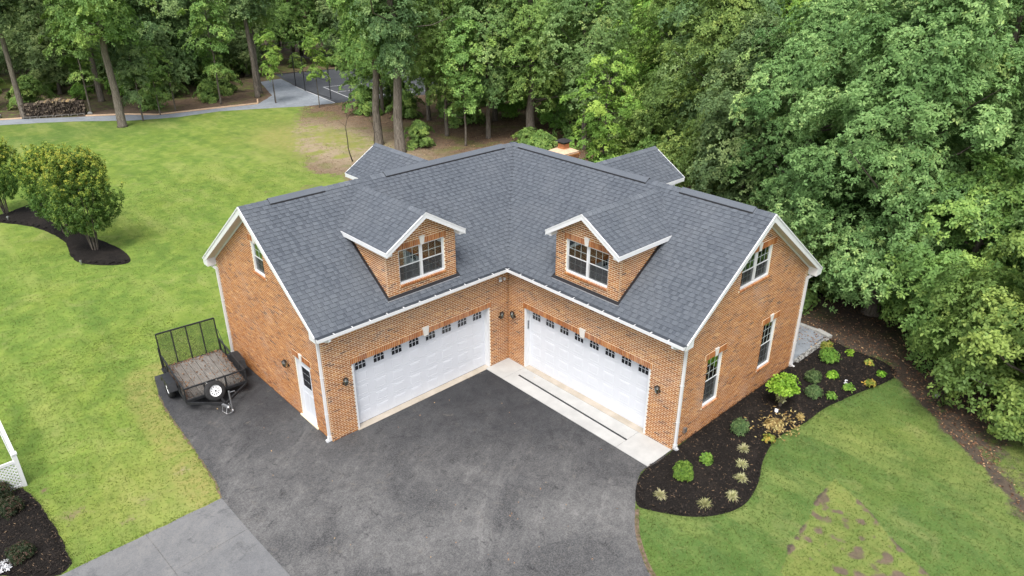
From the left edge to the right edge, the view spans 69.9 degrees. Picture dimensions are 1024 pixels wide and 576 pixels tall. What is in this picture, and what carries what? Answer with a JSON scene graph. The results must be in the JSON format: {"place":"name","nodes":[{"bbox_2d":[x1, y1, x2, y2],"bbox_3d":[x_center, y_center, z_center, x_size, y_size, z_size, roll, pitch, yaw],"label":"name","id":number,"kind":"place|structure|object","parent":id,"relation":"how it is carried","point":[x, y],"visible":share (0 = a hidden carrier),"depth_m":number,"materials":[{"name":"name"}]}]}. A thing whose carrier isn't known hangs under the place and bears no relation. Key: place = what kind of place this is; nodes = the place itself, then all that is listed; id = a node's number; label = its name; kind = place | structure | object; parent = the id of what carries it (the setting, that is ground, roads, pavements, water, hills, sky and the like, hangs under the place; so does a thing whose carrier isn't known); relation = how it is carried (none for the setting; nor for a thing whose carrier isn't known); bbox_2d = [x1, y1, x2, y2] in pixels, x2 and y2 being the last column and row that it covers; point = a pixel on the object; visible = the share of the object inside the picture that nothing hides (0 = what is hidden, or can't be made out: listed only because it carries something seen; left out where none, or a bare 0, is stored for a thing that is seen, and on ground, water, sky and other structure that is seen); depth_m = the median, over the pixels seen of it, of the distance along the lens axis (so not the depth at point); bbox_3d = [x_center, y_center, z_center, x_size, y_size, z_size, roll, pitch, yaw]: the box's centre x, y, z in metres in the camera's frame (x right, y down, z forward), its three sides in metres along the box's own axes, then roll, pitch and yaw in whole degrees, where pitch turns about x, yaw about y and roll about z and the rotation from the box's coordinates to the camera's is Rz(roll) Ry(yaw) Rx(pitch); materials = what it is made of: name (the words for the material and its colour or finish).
{"place":"outdoors","nodes":[
{"label":"outdoors","id":0,"kind":"place"},
{"bbox_2d":[0,348,220,575],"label":"lawn","id":1,"kind":"structure","parent":0,"point":[180,500],"depth_m":21.98,"materials":[{"name":"green plant"}]},
{"bbox_2d":[0,79,332,124],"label":"gravel path","id":2,"kind":"structure","parent":0,"point":[287,94],"depth_m":68.08,"materials":[{"name":"gravel"}]},
{"bbox_2d":[59,498,289,575],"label":"old driveway","id":3,"kind":"structure","parent":0,"point":[178,543],"depth_m":18.70,"materials":[{"name":"concrete"}]},
{"bbox_2d":[0,7,635,88],"bbox_3d":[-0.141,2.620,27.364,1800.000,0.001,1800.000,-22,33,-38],"label":"ground","id":4,"kind":"structure","parent":0,"point":[284,52],"depth_m":95.81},
{"bbox_2d":[0,1,34,74],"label":"forest tree","id":5,"kind":"object","parent":4,"relation":"on","point":[24,40],"visible":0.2,"depth_m":76.54,"materials":[{"name":"green plant"}]},
{"bbox_2d":[155,354,665,575],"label":"driveway","id":6,"kind":"structure","parent":0,"point":[384,501],"depth_m":21.01,"materials":[{"name":"grey asphalt"}]},
{"bbox_2d":[155,318,247,413],"bbox_3d":[-10.424,2.790,25.043,2.624,1.700,4.042,-19,31,-34],"label":"utility trailer","id":7,"kind":"object","parent":6,"relation":"on","point":[211,387],"visible":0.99,"depth_m":25.61,"materials":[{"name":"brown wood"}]},
{"bbox_2d":[358,364,489,429],"bbox_3d":[-2.954,3.633,25.221,5.650,0.030,0.460,-22,33,-38],"label":"concrete threshold","id":8,"kind":"object","parent":6,"relation":"on","point":[377,418],"visible":0.71,"depth_m":24.98,"materials":[{"name":"concrete"}]},
{"bbox_2d":[486,358,670,466],"bbox_3d":[1.949,3.956,24.543,1.170,0.030,7.420,-22,33,-38],"label":"concrete apron","id":9,"kind":"object","parent":6,"relation":"on","point":[646,450],"visible":1,"depth_m":24.09,"materials":[{"name":"concrete"}]},
{"bbox_2d":[522,365,644,434],"bbox_3d":[2.435,3.699,25.078,0.450,0.036,5.570,-22,33,-38],"label":"concrete threshold","id":10,"kind":"object","parent":9,"relation":"on","point":[609,412],"visible":0.57,"depth_m":24.86,"materials":[{"name":"concrete"}]},
{"bbox_2d":[0,50,1021,411],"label":"forest floor","id":11,"kind":"structure","parent":0,"point":[246,94],"depth_m":58.18,"materials":[{"name":"brown soil"}]},
{"bbox_2d":[0,0,28,118],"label":"forest tree","id":12,"kind":"object","parent":11,"relation":"on","point":[6,12],"visible":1,"depth_m":60.59,"materials":[{"name":"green plant"}]},
{"bbox_2d":[5,74,59,109],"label":"understory bush","id":13,"kind":"object","parent":11,"relation":"on","point":[27,83],"visible":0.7,"depth_m":65.95,"materials":[{"name":"green plant"}]},
{"bbox_2d":[0,0,81,93],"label":"forest tree","id":14,"kind":"object","parent":11,"relation":"on","point":[52,69],"visible":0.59,"depth_m":69.78,"materials":[{"name":"green plant"}]},
{"bbox_2d":[19,98,86,118],"bbox_3d":[-39.946,-15.728,63.841,5.025,1.451,1.090,-8,27,-16],"label":"woodpile","id":15,"kind":"object","parent":11,"relation":"on","point":[49,107],"visible":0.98,"depth_m":63.68,"materials":[{"name":"brown wood"}]},
{"bbox_2d":[37,0,105,112],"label":"young tree","id":16,"kind":"object","parent":11,"relation":"on","point":[74,54],"visible":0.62,"depth_m":62.39,"materials":[{"name":"green plant"}]},
{"bbox_2d":[26,0,126,101],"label":"forest tree","id":17,"kind":"object","parent":11,"relation":"on","point":[99,93],"visible":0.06,"depth_m":68.10,"materials":[{"name":"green plant"}]},
{"bbox_2d":[68,0,162,89],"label":"forest tree","id":18,"kind":"object","parent":11,"relation":"on","point":[112,50],"visible":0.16,"depth_m":71.86,"materials":[{"name":"green plant"}]},
{"bbox_2d":[0,99,258,119],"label":"timber edging","id":19,"kind":"object","parent":11,"relation":"on","point":[158,113],"visible":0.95,"depth_m":64.78,"materials":[{"name":"wood"}]},
{"bbox_2d":[132,85,167,111],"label":"understory bush","id":20,"kind":"object","parent":11,"relation":"on","point":[149,104],"visible":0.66,"depth_m":65.98,"materials":[{"name":"green plant"}]},
{"bbox_2d":[132,40,172,114],"bbox_3d":[-30.935,-18.200,63.444,3.216,6.372,2.991,21,33,37],"label":"young tree","id":21,"kind":"object","parent":11,"relation":"on","point":[156,84],"visible":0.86,"depth_m":62.68,"materials":[{"name":"green plant"}]},
{"bbox_2d":[115,0,204,83],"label":"forest tree","id":22,"kind":"object","parent":11,"relation":"on","point":[161,19],"visible":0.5,"depth_m":69.73,"materials":[{"name":"green plant"}]},
{"bbox_2d":[151,29,187,110],"bbox_3d":[-30.517,-19.118,64.650,3.160,6.993,2.942,23,34,39],"label":"young tree","id":23,"kind":"object","parent":11,"relation":"on","point":[161,34],"visible":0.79,"depth_m":64.08,"materials":[{"name":"green plant"}]},
{"bbox_2d":[144,0,222,76],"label":"forest tree","id":24,"kind":"object","parent":11,"relation":"on","point":[201,35],"visible":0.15,"depth_m":74.95,"materials":[{"name":"green plant"}]},
{"bbox_2d":[176,0,235,104],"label":"young tree","id":25,"kind":"object","parent":11,"relation":"on","point":[210,63],"visible":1,"depth_m":65.73,"materials":[{"name":"green plant"}]},
{"bbox_2d":[192,79,224,103],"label":"understory bush","id":26,"kind":"object","parent":11,"relation":"on","point":[204,94],"visible":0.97,"depth_m":69.09,"materials":[{"name":"green plant"}]},
{"bbox_2d":[207,66,242,95],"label":"understory bush","id":27,"kind":"object","parent":11,"relation":"on","point":[227,87],"visible":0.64,"depth_m":72.36,"materials":[{"name":"green plant"}]},
{"bbox_2d":[204,0,267,76],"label":"forest tree","id":28,"kind":"object","parent":11,"relation":"on","point":[239,48],"visible":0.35,"depth_m":79.15,"materials":[{"name":"green plant"}]},
{"bbox_2d":[220,0,271,97],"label":"forest tree","id":29,"kind":"object","parent":11,"relation":"on","point":[241,6],"visible":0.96,"depth_m":67.76,"materials":[{"name":"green plant"}]},
{"bbox_2d":[216,0,284,93],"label":"forest tree","id":30,"kind":"object","parent":11,"relation":"on","point":[268,16],"visible":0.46,"depth_m":69.76,"materials":[{"name":"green plant"}]},
{"bbox_2d":[253,29,283,102],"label":"young tree","id":31,"kind":"object","parent":11,"relation":"on","point":[273,61],"visible":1,"depth_m":66.78,"materials":[{"name":"green plant"}]},
{"bbox_2d":[258,0,324,62],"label":"forest tree","id":32,"kind":"object","parent":11,"relation":"on","point":[289,15],"visible":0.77,"depth_m":86.32,"materials":[{"name":"green plant"}]},
{"bbox_2d":[299,32,330,107],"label":"young tree","id":33,"kind":"object","parent":11,"relation":"on","point":[322,58],"visible":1,"depth_m":65.35,"materials":[{"name":"green plant"}]},
{"bbox_2d":[304,0,360,54],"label":"forest tree","id":34,"kind":"object","parent":11,"relation":"on","point":[328,19],"visible":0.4,"depth_m":86.27,"materials":[{"name":"green plant"}]},
{"bbox_2d":[330,31,367,108],"bbox_3d":[-14.450,-19.300,65.279,3.417,6.770,3.178,-2,26,-4],"label":"young tree","id":35,"kind":"object","parent":11,"relation":"on","point":[343,68],"visible":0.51,"depth_m":64.53,"materials":[{"name":"green plant"}]},
{"bbox_2d":[275,67,437,102],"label":"sports court","id":36,"kind":"object","parent":11,"relation":"on","point":[336,79],"visible":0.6,"depth_m":77.68,"materials":[{"name":"asphalt"}]},
{"bbox_2d":[341,84,382,115],"bbox_3d":[-13.090,-16.400,64.526,3.833,3.047,3.322,5,26,11],"label":"understory bush","id":37,"kind":"object","parent":11,"relation":"on","point":[361,94],"visible":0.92,"depth_m":63.80,"materials":[{"name":"green plant"}]},
{"bbox_2d":[320,0,423,144],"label":"forest tree","id":38,"kind":"object","parent":11,"relation":"on","point":[348,25],"visible":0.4,"depth_m":51.57,"materials":[{"name":"green plant"}]},
{"bbox_2d":[339,0,413,113],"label":"forest tree","id":39,"kind":"object","parent":11,"relation":"on","point":[366,73],"visible":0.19,"depth_m":62.35,"materials":[{"name":"green plant"}]},
{"bbox_2d":[379,79,414,108],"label":"understory bush","id":40,"kind":"object","parent":11,"relation":"on","point":[388,93],"visible":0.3,"depth_m":66.33,"materials":[{"name":"green plant"}]},
{"bbox_2d":[348,0,454,152],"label":"forest tree","id":41,"kind":"object","parent":11,"relation":"on","point":[393,30],"visible":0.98,"depth_m":49.35,"materials":[{"name":"green plant"}]},
{"bbox_2d":[383,90,424,120],"bbox_3d":[-9.008,-15.615,63.123,3.007,2.758,3.469,15,29,28],"label":"understory bush","id":42,"kind":"object","parent":11,"relation":"on","point":[408,100],"visible":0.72,"depth_m":62.48,"materials":[{"name":"green plant"}]},
{"bbox_2d":[367,0,450,120],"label":"forest tree","id":43,"kind":"object","parent":11,"relation":"on","point":[428,111],"visible":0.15,"depth_m":59.47,"materials":[{"name":"green plant"}]},
{"bbox_2d":[404,119,435,150],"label":"understory bush","id":44,"kind":"object","parent":11,"relation":"on","point":[417,128],"visible":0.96,"depth_m":53.97,"materials":[{"name":"green plant"}]},
{"bbox_2d":[402,0,486,135],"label":"forest tree","id":45,"kind":"object","parent":11,"relation":"on","point":[434,32],"visible":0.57,"depth_m":54.29,"materials":[{"name":"green plant"}]},
{"bbox_2d":[437,93,485,128],"bbox_3d":[-3.772,-14.956,61.112,3.878,3.557,4.474,10,28,20],"label":"understory bush","id":46,"kind":"object","parent":11,"relation":"on","point":[470,118],"visible":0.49,"depth_m":60.23,"materials":[{"name":"green plant"}]},
{"bbox_2d":[433,17,496,145],"bbox_3d":[-3.328,-14.627,52.828,4.623,9.159,4.300,-1,26,-3],"label":"young tree","id":47,"kind":"object","parent":11,"relation":"on","point":[472,100],"visible":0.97,"depth_m":51.71,"materials":[{"name":"green plant"}]},
{"bbox_2d":[443,0,532,138],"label":"forest tree","id":48,"kind":"object","parent":11,"relation":"on","point":[469,8],"visible":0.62,"depth_m":53.20,"materials":[{"name":"green plant"}]},
{"bbox_2d":[447,1,538,121],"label":"forest tree","id":49,"kind":"object","parent":11,"relation":"on","point":[494,114],"visible":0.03,"depth_m":59.54,"materials":[{"name":"green plant"}]},
{"bbox_2d":[491,89,523,118],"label":"understory bush","id":50,"kind":"object","parent":11,"relation":"on","point":[507,108],"visible":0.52,"depth_m":62.69,"materials":[{"name":"green plant"}]},
{"bbox_2d":[527,129,557,149],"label":"understory bush","id":51,"kind":"object","parent":11,"relation":"on","point":[542,139],"visible":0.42,"depth_m":49.23,"materials":[{"name":"green plant"}]},
{"bbox_2d":[469,0,617,131],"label":"forest tree","id":52,"kind":"object","parent":11,"relation":"on","point":[531,14],"visible":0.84,"depth_m":52.05,"materials":[{"name":"green plant"}]},
{"bbox_2d":[536,97,573,130],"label":"understory bush","id":53,"kind":"object","parent":11,"relation":"on","point":[545,117],"visible":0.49,"depth_m":59.02,"materials":[{"name":"green plant"}]},
{"bbox_2d":[511,0,611,108],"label":"forest tree","id":54,"kind":"object","parent":11,"relation":"on","point":[555,92],"visible":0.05,"depth_m":58.74,"materials":[{"name":"green plant"}]},
{"bbox_2d":[550,99,603,141],"bbox_3d":[5.108,-12.816,56.661,4.469,3.554,3.874,-6,26,-11],"label":"understory bush","id":55,"kind":"object","parent":11,"relation":"on","point":[574,113],"visible":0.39,"depth_m":55.95,"materials":[{"name":"green plant"}]},
{"bbox_2d":[536,0,645,149],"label":"forest tree","id":56,"kind":"object","parent":11,"relation":"on","point":[582,60],"visible":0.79,"depth_m":49.54,"materials":[{"name":"green plant"}]},
{"bbox_2d":[559,49,645,161],"bbox_3d":[5.160,-9.607,43.168,4.754,8.458,4.836,0,26,-1],"label":"young tree","id":57,"kind":"object","parent":11,"relation":"on","point":[600,130],"visible":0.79,"depth_m":42.36,"materials":[{"name":"green plant"}]},
{"bbox_2d":[566,0,656,112],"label":"forest tree","id":58,"kind":"object","parent":11,"relation":"on","point":[620,21],"visible":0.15,"depth_m":60.84,"materials":[{"name":"green plant"}]},
{"bbox_2d":[604,120,644,156],"bbox_3d":[7.627,-9.903,50.695,4.314,3.430,3.739,-23,34,-40],"label":"understory bush","id":59,"kind":"object","parent":11,"relation":"on","point":[633,142],"visible":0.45,"depth_m":49.88,"materials":[{"name":"green plant"}]},
{"bbox_2d":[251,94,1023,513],"bbox_3d":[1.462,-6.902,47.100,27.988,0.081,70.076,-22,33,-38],"label":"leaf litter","id":60,"kind":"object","parent":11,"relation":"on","point":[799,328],"visible":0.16,"depth_m":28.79,"materials":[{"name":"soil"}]},
{"bbox_2d":[604,0,679,113],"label":"forest tree","id":61,"kind":"object","parent":11,"relation":"on","point":[647,66],"visible":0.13,"depth_m":55.22,"materials":[{"name":"green plant"}]},
{"bbox_2d":[631,134,666,152],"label":"understory bush","id":62,"kind":"object","parent":11,"relation":"on","point":[649,141],"visible":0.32,"depth_m":47.30,"materials":[{"name":"green plant"}]},
{"bbox_2d":[603,0,718,144],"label":"forest tree","id":63,"kind":"object","parent":11,"relation":"on","point":[660,45],"visible":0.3,"depth_m":48.30,"materials":[{"name":"green plant"}]},
{"bbox_2d":[630,0,777,193],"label":"forest tree","id":64,"kind":"object","parent":11,"relation":"on","point":[719,14],"visible":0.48,"depth_m":37.88,"materials":[{"name":"green plant"}]},
{"bbox_2d":[653,0,798,162],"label":"forest tree","id":65,"kind":"object","parent":11,"relation":"on","point":[682,13],"visible":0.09,"depth_m":42.33,"materials":[{"name":"green plant"}]},
{"bbox_2d":[685,12,814,211],"bbox_3d":[11.469,-7.231,35.043,6.608,11.192,5.836,-18,31,-32],"label":"forest tree","id":66,"kind":"object","parent":11,"relation":"on","point":[741,192],"visible":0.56,"depth_m":33.85,"materials":[{"name":"green plant"}]},
{"bbox_2d":[764,0,851,140],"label":"forest tree","id":67,"kind":"object","parent":11,"relation":"on","point":[788,8],"visible":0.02,"depth_m":41.94,"materials":[{"name":"green plant"}]},
{"bbox_2d":[793,322,831,362],"bbox_3d":[10.730,1.974,28.571,3.220,0.120,2.352,-22,33,-38],"label":"gravel pad","id":68,"kind":"object","parent":11,"relation":"on","point":[802,347],"visible":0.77,"depth_m":28.52,"materials":[{"name":"gravel"}]},
{"bbox_2d":[722,0,916,237],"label":"oak tree","id":69,"kind":"object","parent":11,"relation":"on","point":[818,37],"visible":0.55,"depth_m":30.91,"materials":[{"name":"green plant"}]},
{"bbox_2d":[791,223,863,314],"bbox_3d":[12.610,-0.879,31.569,4.850,3.856,4.204,22,33,38],"label":"understory bush","id":70,"kind":"object","parent":11,"relation":"on","point":[811,296],"visible":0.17,"depth_m":30.71,"materials":[{"name":"green plant"}]},
{"bbox_2d":[762,0,995,224],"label":"oak tree","id":71,"kind":"object","parent":11,"relation":"on","point":[904,7],"visible":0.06,"depth_m":33.61,"materials":[{"name":"green plant"}]},
{"bbox_2d":[770,0,1023,316],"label":"oak tree","id":72,"kind":"object","parent":11,"relation":"on","point":[950,58],"visible":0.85,"depth_m":25.71,"materials":[{"name":"green plant"}]},
{"bbox_2d":[876,151,1023,372],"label":"oak tree","id":73,"kind":"object","parent":11,"relation":"on","point":[994,167],"visible":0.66,"depth_m":25.01,"materials":[{"name":"green plant"}]},
{"bbox_2d":[907,0,1023,248],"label":"oak tree","id":74,"kind":"object","parent":11,"relation":"on","point":[1017,11],"visible":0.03,"depth_m":30.72,"materials":[{"name":"green plant"}]},
{"bbox_2d":[911,229,1023,445],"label":"oak tree","id":75,"kind":"object","parent":11,"relation":"on","point":[988,370],"visible":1,"depth_m":22.52,"materials":[{"name":"green plant"}]},
{"bbox_2d":[942,51,1023,291],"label":"oak tree","id":76,"kind":"object","parent":11,"relation":"on","point":[1018,140],"visible":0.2,"depth_m":24.99,"materials":[{"name":"green plant"}]},
{"bbox_2d":[0,106,1023,575],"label":"lawn","id":77,"kind":"structure","parent":0,"point":[162,154],"depth_m":34.54,"materials":[{"name":"green plant"}]},
{"bbox_2d":[0,421,27,489],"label":"deck railing","id":78,"kind":"object","parent":77,"relation":"on","point":[11,451],"visible":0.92,"depth_m":20.73,"materials":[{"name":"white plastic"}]},
{"bbox_2d":[0,488,71,575],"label":"mulch bed","id":79,"kind":"object","parent":77,"relation":"on","point":[53,570],"visible":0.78,"depth_m":19.01,"materials":[{"name":"soil"}]},
{"bbox_2d":[0,494,25,520],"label":"dark shrub","id":80,"kind":"object","parent":79,"relation":"on","point":[14,504],"visible":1,"depth_m":19.76,"materials":[{"name":"green plant"}]},
{"bbox_2d":[4,539,37,565],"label":"dark shrub","id":81,"kind":"object","parent":79,"relation":"on","point":[25,550],"visible":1,"depth_m":18.30,"materials":[{"name":"green plant"}]},
{"bbox_2d":[0,203,130,264],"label":"mulch bed","id":82,"kind":"object","parent":77,"relation":"on","point":[79,248],"visible":0.77,"depth_m":37.48,"materials":[{"name":"soil"}]},
{"bbox_2d":[0,135,21,213],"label":"crape myrtle","id":83,"kind":"object","parent":82,"relation":"on","point":[6,188],"visible":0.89,"depth_m":40.41,"materials":[{"name":"green plant"}]},
{"bbox_2d":[10,141,84,232],"bbox_3d":[-23.546,-5.089,37.706,3.126,4.894,3.182,-11,28,-22],"label":"crape myrtle","id":84,"kind":"object","parent":82,"relation":"on","point":[32,171],"visible":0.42,"depth_m":36.52,"materials":[{"name":"green plant"}]},
{"bbox_2d":[36,144,125,249],"bbox_3d":[-20.861,-4.301,35.630,3.387,5.271,3.308,19,32,34],"label":"crape myrtle","id":85,"kind":"object","parent":82,"relation":"on","point":[76,166],"visible":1,"depth_m":34.87,"materials":[{"name":"green plant"}]},
{"bbox_2d":[43,0,158,127],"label":"forest tree","id":86,"kind":"object","parent":77,"relation":"on","point":[102,11],"visible":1,"depth_m":56.37,"materials":[{"name":"green plant"}]},
{"bbox_2d":[114,27,161,120],"bbox_3d":[-31.296,-17.640,60.686,3.269,7.770,3.511,-7,26,-14],"label":"young tree","id":87,"kind":"object","parent":77,"relation":"on","point":[128,67],"visible":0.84,"depth_m":60.27,"materials":[{"name":"green plant"}]},
{"bbox_2d":[202,138,822,450],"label":"brick garage","id":88,"kind":"structure","parent":77,"relation":"on","point":[629,283],"depth_m":23.37,"materials":[{"name":"brick"}]},
{"bbox_2d":[250,241,264,276],"bbox_3d":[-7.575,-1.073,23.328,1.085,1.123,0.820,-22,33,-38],"label":"window","id":89,"kind":"structure","parent":88,"relation":"in","point":[257,256],"depth_m":23.18,"materials":[{"name":"glass"}]},
{"bbox_2d":[295,357,317,425],"bbox_3d":[-6.464,3.242,23.337,0.180,2.232,1.000,-22,33,-38],"label":"side door","id":90,"kind":"structure","parent":88,"relation":"in","point":[303,371],"depth_m":23.48,"materials":[{"name":"white metal"}]},
{"bbox_2d":[351,308,489,428],"bbox_3d":[-2.937,2.556,24.684,5.610,2.437,0.250,-22,33,-38],"label":"garage door","id":91,"kind":"structure","parent":88,"relation":"in","point":[383,381],"depth_m":24.67,"materials":[{"name":"white metal"}]},
{"bbox_2d":[398,237,444,284],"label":"window","id":92,"kind":"structure","parent":88,"relation":"in","point":[418,261],"depth_m":23.03,"materials":[{"name":"glass"}]},
{"bbox_2d":[566,239,608,287],"bbox_3d":[2.374,-0.798,22.832,0.125,1.151,1.760,-22,33,-38],"label":"window","id":93,"kind":"structure","parent":88,"relation":"in","point":[590,264],"depth_m":22.86,"materials":[{"name":"glass"}]},
{"bbox_2d":[524,308,650,433],"bbox_3d":[2.413,2.625,24.539,0.250,2.437,5.530,-22,33,-38],"label":"garage door","id":94,"kind":"structure","parent":88,"relation":"in","point":[612,380],"depth_m":24.52,"materials":[{"name":"white metal"}]},
{"bbox_2d":[702,352,721,406],"bbox_3d":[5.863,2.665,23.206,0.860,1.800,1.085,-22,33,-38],"label":"window","id":95,"kind":"structure","parent":88,"relation":"in","point":[713,367],"depth_m":23.01,"materials":[{"name":"glass"}]},
{"bbox_2d":[740,244,772,289],"bbox_3d":[7.445,-0.675,22.498,1.680,1.083,0.125,-22,33,-38],"label":"window","id":96,"kind":"structure","parent":88,"relation":"in","point":[757,267],"depth_m":22.60,"materials":[{"name":"glass"}]},
{"bbox_2d":[757,318,775,368],"bbox_3d":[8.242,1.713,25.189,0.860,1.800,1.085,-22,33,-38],"label":"window","id":97,"kind":"structure","parent":88,"relation":"in","point":[768,329],"depth_m":25.01,"materials":[{"name":"glass"}]},
{"bbox_2d":[635,509,654,575],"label":"soil edge","id":98,"kind":"object","parent":77,"relation":"on","point":[641,547],"visible":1,"depth_m":18.92,"materials":[{"name":"soil"}]},
{"bbox_2d":[635,340,895,516],"bbox_3d":[8.594,4.277,23.811,12.898,0.080,3.072,-22,33,-38],"label":"mulch bed","id":99,"kind":"object","parent":77,"relation":"on","point":[734,443],"visible":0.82,"depth_m":22.64,"materials":[{"name":"black soil"}]},
{"bbox_2d":[0,337,895,574],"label":"mulch chips","id":100,"kind":"object","parent":99,"relation":"on","point":[656,507],"visible":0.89,"depth_m":21.82,"materials":[{"name":"wood"}]},
{"bbox_2d":[672,459,693,481],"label":"boxwood","id":101,"kind":"object","parent":99,"relation":"on","point":[684,469],"visible":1,"depth_m":20.96,"materials":[{"name":"green plant"}]},
{"bbox_2d":[765,372,800,406],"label":"lime shrub","id":102,"kind":"object","parent":99,"relation":"on","point":[782,386],"visible":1,"depth_m":23.89,"materials":[{"name":"green plant"}]},
{"bbox_2d":[707,459,1023,575],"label":"lawn","id":103,"kind":"structure","parent":0,"point":[859,551],"depth_m":19.11,"materials":[{"name":"green plant"}]},
{"bbox_2d":[813,371,1023,545],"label":"lawn","id":104,"kind":"structure","parent":0,"point":[1006,491],"depth_m":22.36,"materials":[{"name":"green plant"}]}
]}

